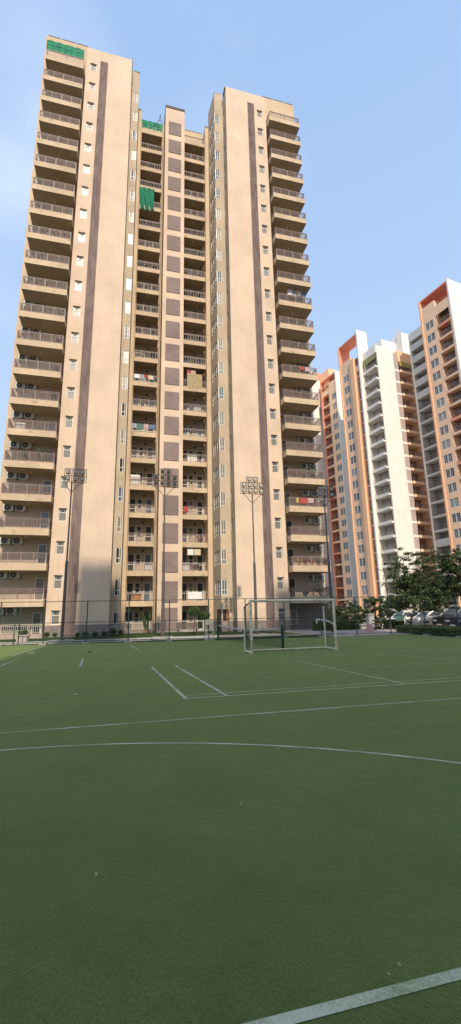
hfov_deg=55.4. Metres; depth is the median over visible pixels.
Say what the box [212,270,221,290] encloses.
bay window
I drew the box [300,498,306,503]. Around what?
laundry
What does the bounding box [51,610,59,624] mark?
window
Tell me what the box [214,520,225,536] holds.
bay window
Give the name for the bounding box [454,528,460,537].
window
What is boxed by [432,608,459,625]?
parked car
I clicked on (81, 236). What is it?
window
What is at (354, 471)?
window
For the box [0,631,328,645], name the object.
lawn
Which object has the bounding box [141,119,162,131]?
shade net
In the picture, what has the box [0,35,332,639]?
apartment tower
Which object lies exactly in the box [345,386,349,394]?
window
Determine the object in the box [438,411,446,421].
window
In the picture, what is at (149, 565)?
balcony cabinet
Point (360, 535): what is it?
window
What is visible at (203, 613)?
topiary tree
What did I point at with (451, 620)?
parked car
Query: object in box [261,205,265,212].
window
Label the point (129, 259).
corner window
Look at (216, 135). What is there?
bay window
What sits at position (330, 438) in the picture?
apartment block
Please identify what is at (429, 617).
parked car
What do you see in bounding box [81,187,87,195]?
window
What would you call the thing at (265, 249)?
window
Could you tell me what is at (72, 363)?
window
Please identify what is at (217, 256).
bay window
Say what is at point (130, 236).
corner window
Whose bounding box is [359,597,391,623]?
garden bush
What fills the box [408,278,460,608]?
apartment block
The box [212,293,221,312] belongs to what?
bay window
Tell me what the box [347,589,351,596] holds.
window
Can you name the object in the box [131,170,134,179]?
corner window
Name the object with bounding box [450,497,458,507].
window
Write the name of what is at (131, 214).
corner window
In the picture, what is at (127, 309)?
corner window
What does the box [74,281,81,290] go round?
window
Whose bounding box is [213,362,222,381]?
bay window
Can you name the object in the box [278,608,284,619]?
window
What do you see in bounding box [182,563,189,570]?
balcony cabinet
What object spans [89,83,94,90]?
window
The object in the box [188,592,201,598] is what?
laundry
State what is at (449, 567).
leafy tree
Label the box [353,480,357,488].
window
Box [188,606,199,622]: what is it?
topiary tree
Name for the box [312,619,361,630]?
hedge
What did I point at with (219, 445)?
bay window
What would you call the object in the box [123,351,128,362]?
corner window
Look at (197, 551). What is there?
laundry
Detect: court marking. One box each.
[0,645,460,1023]
[6,640,453,677]
[185,654,460,698]
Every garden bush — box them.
[327,604,350,619]
[341,600,372,622]
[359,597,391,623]
[381,596,404,618]
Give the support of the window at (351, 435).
in the apartment block at (390, 508)
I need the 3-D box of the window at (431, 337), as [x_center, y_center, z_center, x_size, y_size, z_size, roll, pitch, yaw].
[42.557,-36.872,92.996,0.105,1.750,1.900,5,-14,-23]
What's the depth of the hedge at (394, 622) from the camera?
40.42 m
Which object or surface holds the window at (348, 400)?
in the apartment block at (390, 508)
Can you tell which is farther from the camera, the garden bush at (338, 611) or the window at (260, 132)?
the window at (260, 132)
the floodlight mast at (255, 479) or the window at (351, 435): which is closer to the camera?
the floodlight mast at (255, 479)
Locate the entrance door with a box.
[226,609,228,620]
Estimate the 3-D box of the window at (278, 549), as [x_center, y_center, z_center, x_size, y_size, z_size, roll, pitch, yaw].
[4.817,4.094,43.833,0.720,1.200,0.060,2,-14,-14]
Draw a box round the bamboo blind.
[187,373,201,388]
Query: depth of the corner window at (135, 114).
53.74 m
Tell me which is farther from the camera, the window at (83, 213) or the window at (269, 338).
the window at (269, 338)
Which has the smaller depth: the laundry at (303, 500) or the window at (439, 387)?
the laundry at (303, 500)
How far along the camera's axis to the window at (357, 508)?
100.28 m
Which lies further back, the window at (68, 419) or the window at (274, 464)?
the window at (274, 464)
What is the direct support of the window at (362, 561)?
in the apartment block at (390, 508)
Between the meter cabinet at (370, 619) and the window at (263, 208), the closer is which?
the meter cabinet at (370, 619)
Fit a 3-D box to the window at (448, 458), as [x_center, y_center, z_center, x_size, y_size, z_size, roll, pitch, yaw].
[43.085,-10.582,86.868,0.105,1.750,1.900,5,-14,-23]
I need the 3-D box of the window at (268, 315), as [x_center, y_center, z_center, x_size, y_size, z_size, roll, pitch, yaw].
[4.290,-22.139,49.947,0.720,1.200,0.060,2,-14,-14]
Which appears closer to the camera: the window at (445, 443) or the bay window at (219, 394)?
the bay window at (219, 394)
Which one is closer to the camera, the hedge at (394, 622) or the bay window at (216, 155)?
the hedge at (394, 622)
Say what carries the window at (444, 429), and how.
in the apartment block at (434, 339)
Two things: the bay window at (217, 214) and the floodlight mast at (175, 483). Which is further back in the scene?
the bay window at (217, 214)
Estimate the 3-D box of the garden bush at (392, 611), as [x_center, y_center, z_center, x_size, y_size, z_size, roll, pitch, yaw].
[19.245,11.654,51.781,3.234,3.686,3.307,2,-14,-14]
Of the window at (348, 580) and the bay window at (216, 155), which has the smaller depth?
the bay window at (216, 155)
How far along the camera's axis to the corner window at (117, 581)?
40.80 m
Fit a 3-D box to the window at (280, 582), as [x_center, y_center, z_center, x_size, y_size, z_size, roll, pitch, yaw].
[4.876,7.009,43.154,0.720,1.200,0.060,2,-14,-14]
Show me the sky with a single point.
(373, 87)
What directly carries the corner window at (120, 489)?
in the apartment tower
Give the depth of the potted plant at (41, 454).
39.56 m
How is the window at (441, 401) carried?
in the apartment block at (434, 339)
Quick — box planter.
[16,629,30,641]
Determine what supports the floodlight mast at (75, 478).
on the lawn at (153, 634)
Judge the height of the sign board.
1.320 m
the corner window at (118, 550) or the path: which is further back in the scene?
the corner window at (118, 550)
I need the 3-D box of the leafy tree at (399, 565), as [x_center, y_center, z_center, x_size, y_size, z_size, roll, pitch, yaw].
[18.631,7.424,43.590,6.681,7.856,7.289,10,-17,-41]
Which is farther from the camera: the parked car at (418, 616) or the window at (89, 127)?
the window at (89, 127)
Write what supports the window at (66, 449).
in the apartment tower
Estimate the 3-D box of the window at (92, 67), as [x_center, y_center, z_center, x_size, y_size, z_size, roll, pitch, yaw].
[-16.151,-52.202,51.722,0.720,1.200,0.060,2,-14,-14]
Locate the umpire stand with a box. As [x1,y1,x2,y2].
[205,619,214,640]
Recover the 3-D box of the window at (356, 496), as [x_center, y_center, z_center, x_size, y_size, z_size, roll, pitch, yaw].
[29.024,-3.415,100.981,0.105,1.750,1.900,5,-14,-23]
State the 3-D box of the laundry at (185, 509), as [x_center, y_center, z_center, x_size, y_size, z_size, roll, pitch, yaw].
[-4.729,-0.281,46.741,0.550,0.700,0.054,2,-14,-14]
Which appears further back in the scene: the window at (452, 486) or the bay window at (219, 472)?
the window at (452, 486)
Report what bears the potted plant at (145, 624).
on the lawn at (153, 634)
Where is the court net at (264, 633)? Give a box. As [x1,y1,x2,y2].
[217,623,283,647]
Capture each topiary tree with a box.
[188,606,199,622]
[198,611,209,633]
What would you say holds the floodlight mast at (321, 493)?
on the pavement
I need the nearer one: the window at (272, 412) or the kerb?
the kerb
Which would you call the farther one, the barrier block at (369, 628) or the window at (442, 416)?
the window at (442, 416)
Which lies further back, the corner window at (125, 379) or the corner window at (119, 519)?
the corner window at (125, 379)
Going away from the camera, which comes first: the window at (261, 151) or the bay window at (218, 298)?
the bay window at (218, 298)
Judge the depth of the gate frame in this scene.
28.21 m
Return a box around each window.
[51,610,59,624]
[53,575,62,588]
[56,541,64,554]
[58,508,66,520]
[60,476,68,488]
[62,446,70,457]
[65,416,72,427]
[67,387,74,398]
[69,359,76,369]
[71,332,78,342]
[73,306,80,316]
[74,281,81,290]
[76,256,83,265]
[78,232,84,241]
[80,209,86,217]
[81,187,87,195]
[83,165,89,173]
[84,144,90,151]
[86,123,92,130]
[87,103,93,110]
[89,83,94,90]
[90,64,96,71]
[113,612,118,623]
[114,579,119,595]
[115,548,120,562]
[117,517,122,531]
[118,487,123,501]
[119,458,124,471]
[120,430,125,443]
[121,403,126,415]
[122,376,127,388]
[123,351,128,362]
[124,326,129,337]
[125,302,130,313]
[126,278,130,289]
[127,255,131,266]
[128,233,132,243]
[129,211,133,222]
[130,190,134,200]
[131,150,135,159]
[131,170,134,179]
[132,130,136,140]
[133,111,137,120]
[134,93,137,102]
[210,114,218,135]
[210,131,218,153]
[210,150,219,172]
[211,169,219,189]
[211,188,219,208]
[211,208,220,229]
[211,228,220,249]
[211,249,220,268]
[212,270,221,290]
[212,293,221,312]
[212,315,222,335]
[212,338,222,357]
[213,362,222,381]
[213,387,223,405]
[213,412,223,430]
[214,438,224,455]
[214,465,224,482]
[214,492,225,509]
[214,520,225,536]
[215,550,226,565]
[215,580,226,595]
[258,129,262,135]
[258,147,263,154]
[259,166,264,173]
[260,185,264,192]
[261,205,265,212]
[262,225,266,232]
[263,246,267,254]
[264,268,268,275]
[265,290,269,297]
[266,312,270,320]
[267,336,272,344]
[268,359,273,368]
[269,384,274,393]
[270,409,275,418]
[271,435,276,445]
[272,462,278,472]
[273,489,279,499]
[274,518,280,528]
[276,547,282,558]
[277,577,283,588]
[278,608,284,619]
[290,610,297,624]
[344,375,348,383]
[344,553,348,560]
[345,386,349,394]
[345,397,350,405]
[345,565,349,572]
[346,408,351,416]
[346,577,350,584]
[347,420,352,428]
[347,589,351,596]
[348,432,353,440]
[349,443,354,452]
[350,455,355,464]
[352,468,356,475]
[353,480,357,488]
[354,493,359,501]
[355,505,360,513]
[356,518,361,526]
[357,531,362,539]
[358,544,363,552]
[359,558,364,566]
[360,572,366,579]
[362,585,367,593]
[426,319,433,331]
[427,332,434,343]
[429,345,436,355]
[431,358,438,368]
[433,370,440,381]
[434,384,442,394]
[436,397,444,407]
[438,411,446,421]
[440,424,448,435]
[442,438,450,449]
[444,453,452,463]
[446,467,454,477]
[448,482,456,492]
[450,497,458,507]
[452,512,460,522]
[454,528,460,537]
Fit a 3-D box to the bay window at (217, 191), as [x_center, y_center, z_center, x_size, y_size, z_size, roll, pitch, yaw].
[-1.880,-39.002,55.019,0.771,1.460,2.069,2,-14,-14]
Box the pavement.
[275,624,409,636]
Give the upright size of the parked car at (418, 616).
1.484 m
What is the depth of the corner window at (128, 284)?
48.27 m
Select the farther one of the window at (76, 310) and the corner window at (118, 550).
the window at (76, 310)
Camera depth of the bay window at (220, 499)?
45.47 m
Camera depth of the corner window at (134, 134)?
53.03 m
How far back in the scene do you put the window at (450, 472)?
86.16 m
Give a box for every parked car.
[388,611,418,624]
[405,611,432,625]
[420,609,445,625]
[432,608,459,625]
[444,608,460,627]
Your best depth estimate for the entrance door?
42.74 m
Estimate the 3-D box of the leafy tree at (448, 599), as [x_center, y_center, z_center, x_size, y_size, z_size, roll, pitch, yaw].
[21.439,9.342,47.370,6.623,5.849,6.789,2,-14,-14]
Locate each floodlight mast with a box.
[48,468,86,642]
[151,468,177,638]
[240,476,268,635]
[316,485,345,633]
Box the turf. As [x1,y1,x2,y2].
[0,634,460,1023]
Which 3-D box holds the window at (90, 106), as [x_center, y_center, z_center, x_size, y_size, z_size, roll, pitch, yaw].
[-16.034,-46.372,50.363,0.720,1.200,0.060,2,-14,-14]
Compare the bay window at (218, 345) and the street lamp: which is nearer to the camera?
the street lamp
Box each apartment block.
[311,368,359,618]
[337,326,441,618]
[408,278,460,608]
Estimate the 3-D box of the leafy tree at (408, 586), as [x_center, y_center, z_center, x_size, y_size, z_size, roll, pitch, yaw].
[16.132,7.628,38.313,5.464,5.217,6.419,2,-14,-14]
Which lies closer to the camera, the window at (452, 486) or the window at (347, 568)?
the window at (452, 486)
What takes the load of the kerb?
on the lawn at (153, 634)
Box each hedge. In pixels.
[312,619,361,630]
[374,619,405,628]
[395,625,460,635]
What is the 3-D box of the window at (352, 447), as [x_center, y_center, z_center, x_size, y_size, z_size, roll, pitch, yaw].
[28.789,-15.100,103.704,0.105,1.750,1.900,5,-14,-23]
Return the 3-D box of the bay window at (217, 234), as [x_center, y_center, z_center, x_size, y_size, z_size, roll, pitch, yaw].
[-1.763,-33.172,53.660,0.771,1.460,2.069,2,-14,-14]
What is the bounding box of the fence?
[0,592,460,645]
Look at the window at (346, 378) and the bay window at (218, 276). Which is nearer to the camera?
the bay window at (218, 276)
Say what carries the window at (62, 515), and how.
in the apartment tower
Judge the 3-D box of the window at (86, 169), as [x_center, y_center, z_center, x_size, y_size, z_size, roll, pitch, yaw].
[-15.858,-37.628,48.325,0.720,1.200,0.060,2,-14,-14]
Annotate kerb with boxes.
[0,634,310,644]
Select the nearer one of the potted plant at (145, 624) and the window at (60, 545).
the window at (60, 545)
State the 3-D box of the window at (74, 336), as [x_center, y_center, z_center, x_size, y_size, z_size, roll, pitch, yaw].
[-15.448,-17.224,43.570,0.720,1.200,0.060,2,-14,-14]
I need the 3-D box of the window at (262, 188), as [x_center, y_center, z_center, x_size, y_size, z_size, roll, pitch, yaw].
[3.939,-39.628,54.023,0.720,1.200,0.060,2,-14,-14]
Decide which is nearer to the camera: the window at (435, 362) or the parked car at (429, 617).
the parked car at (429, 617)
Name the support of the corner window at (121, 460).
in the apartment tower
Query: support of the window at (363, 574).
in the apartment block at (390, 508)
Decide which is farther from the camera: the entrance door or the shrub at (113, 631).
the entrance door
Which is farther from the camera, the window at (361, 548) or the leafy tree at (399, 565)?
the window at (361, 548)
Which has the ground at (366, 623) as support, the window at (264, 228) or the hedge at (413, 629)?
the hedge at (413, 629)
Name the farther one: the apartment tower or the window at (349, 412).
the window at (349, 412)
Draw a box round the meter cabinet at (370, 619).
[366,614,374,628]
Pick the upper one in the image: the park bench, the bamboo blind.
the bamboo blind
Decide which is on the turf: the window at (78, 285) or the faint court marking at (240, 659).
the faint court marking at (240, 659)
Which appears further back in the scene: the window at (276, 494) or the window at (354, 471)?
the window at (354, 471)
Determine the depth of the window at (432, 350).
92.28 m
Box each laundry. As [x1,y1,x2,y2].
[137,423,142,429]
[183,506,188,512]
[187,549,193,554]
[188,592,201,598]
[194,549,200,554]
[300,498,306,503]
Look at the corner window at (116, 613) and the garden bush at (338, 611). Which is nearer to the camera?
the corner window at (116, 613)
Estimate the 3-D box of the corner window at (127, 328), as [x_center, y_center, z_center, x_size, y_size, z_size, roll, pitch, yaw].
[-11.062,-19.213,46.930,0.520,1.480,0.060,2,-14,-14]
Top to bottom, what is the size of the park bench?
0.990 m
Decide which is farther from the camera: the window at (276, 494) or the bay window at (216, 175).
the bay window at (216, 175)
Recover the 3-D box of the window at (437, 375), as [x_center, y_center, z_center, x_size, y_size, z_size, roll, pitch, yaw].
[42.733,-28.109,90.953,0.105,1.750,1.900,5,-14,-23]
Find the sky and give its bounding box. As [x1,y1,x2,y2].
[0,0,460,477]
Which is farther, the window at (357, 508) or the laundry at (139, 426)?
the window at (357, 508)
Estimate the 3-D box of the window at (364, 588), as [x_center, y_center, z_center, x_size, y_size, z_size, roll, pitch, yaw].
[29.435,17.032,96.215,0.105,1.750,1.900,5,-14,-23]
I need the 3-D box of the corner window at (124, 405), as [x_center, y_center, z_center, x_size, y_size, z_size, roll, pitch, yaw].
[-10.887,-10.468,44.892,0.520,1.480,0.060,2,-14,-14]
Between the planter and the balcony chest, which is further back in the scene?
the balcony chest
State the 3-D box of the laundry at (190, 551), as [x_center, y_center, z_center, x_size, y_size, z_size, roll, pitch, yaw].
[-4.181,4.188,45.927,0.650,0.620,0.054,2,-14,-14]
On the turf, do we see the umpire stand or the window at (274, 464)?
the umpire stand
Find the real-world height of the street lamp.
5.380 m
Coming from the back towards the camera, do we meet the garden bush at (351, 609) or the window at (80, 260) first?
the garden bush at (351, 609)
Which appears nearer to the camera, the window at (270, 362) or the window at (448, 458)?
the window at (270, 362)
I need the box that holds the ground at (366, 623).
[123,619,454,642]
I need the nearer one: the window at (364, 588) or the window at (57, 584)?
the window at (57, 584)
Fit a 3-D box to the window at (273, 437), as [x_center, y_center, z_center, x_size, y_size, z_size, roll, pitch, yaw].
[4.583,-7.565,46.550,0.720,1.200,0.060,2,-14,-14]
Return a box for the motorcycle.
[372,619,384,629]
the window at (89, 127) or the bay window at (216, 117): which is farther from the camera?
the bay window at (216, 117)
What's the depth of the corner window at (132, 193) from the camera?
51.04 m
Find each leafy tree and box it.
[378,547,454,611]
[383,569,445,624]
[397,574,460,612]
[431,548,460,599]
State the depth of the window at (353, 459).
102.95 m
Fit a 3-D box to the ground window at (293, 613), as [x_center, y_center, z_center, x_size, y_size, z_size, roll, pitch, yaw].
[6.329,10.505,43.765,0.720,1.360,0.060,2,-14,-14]
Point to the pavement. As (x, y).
(353, 632)
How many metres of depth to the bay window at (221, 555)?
44.07 m
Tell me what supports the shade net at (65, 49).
on the apartment tower
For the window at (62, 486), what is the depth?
40.14 m
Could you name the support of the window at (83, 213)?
in the apartment tower
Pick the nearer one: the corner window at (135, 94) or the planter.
the planter
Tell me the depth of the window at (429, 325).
93.66 m
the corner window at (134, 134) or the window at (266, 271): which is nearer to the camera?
the window at (266, 271)
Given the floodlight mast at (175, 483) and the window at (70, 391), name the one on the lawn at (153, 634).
the floodlight mast at (175, 483)
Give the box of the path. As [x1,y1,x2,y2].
[1,633,284,642]
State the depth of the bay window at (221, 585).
43.44 m
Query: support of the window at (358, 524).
in the apartment block at (390, 508)
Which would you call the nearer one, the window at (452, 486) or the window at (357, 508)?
the window at (452, 486)
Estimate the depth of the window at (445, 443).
87.48 m
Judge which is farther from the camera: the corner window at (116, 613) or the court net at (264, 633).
the corner window at (116, 613)
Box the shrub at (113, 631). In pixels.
[108,626,118,635]
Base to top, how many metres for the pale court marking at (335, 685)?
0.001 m
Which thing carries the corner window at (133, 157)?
in the apartment tower
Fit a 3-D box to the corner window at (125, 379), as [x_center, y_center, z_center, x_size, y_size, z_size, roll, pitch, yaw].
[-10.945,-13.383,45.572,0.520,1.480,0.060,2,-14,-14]
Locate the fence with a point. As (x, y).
(169, 620)
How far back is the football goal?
19.27 m
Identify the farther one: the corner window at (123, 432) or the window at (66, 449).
the corner window at (123, 432)
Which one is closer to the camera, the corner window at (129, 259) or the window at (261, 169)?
the corner window at (129, 259)
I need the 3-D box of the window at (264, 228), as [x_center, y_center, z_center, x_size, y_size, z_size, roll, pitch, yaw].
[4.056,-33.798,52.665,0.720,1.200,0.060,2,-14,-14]
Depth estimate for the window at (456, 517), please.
84.11 m
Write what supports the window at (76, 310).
in the apartment tower
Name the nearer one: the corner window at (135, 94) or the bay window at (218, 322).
the bay window at (218, 322)
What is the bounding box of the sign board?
[395,614,402,624]
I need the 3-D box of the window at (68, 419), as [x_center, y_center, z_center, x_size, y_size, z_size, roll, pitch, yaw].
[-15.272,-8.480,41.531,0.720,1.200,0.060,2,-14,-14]
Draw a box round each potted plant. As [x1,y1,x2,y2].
[36,445,48,460]
[142,613,150,632]
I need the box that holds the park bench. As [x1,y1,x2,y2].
[176,622,197,634]
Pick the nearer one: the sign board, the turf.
the turf
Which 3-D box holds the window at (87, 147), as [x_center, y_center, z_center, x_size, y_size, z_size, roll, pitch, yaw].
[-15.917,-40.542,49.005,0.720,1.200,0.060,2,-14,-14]
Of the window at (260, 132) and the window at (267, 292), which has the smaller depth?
the window at (267, 292)
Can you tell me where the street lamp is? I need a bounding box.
[374,568,391,629]
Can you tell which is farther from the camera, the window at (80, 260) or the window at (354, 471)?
the window at (354, 471)
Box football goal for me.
[243,599,337,653]
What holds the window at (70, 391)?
in the apartment tower
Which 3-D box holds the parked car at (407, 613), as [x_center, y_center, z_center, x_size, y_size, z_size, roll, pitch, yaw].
[17.346,10.708,43.788,3.855,1.494,1.900,3,-14,-16]
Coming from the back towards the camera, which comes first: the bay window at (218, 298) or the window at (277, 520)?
the bay window at (218, 298)
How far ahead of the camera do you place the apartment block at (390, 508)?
98.33 m
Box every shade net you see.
[46,39,84,58]
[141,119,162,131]
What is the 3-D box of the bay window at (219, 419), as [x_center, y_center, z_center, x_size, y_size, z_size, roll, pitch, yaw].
[-1.294,-9.854,48.225,0.771,1.460,2.069,2,-14,-14]
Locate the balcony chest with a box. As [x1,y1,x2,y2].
[131,594,140,599]
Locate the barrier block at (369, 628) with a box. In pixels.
[366,624,373,632]
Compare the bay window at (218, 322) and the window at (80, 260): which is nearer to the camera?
the window at (80, 260)
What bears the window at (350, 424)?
in the apartment block at (390, 508)
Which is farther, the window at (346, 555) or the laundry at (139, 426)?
the window at (346, 555)
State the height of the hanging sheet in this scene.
3.410 m
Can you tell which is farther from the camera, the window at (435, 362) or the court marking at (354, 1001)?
the window at (435, 362)
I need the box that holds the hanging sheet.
[139,186,153,210]
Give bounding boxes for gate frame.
[13,607,21,644]
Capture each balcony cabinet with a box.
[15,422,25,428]
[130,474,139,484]
[145,564,151,570]
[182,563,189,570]
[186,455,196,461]
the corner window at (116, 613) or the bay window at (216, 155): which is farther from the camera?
the bay window at (216, 155)

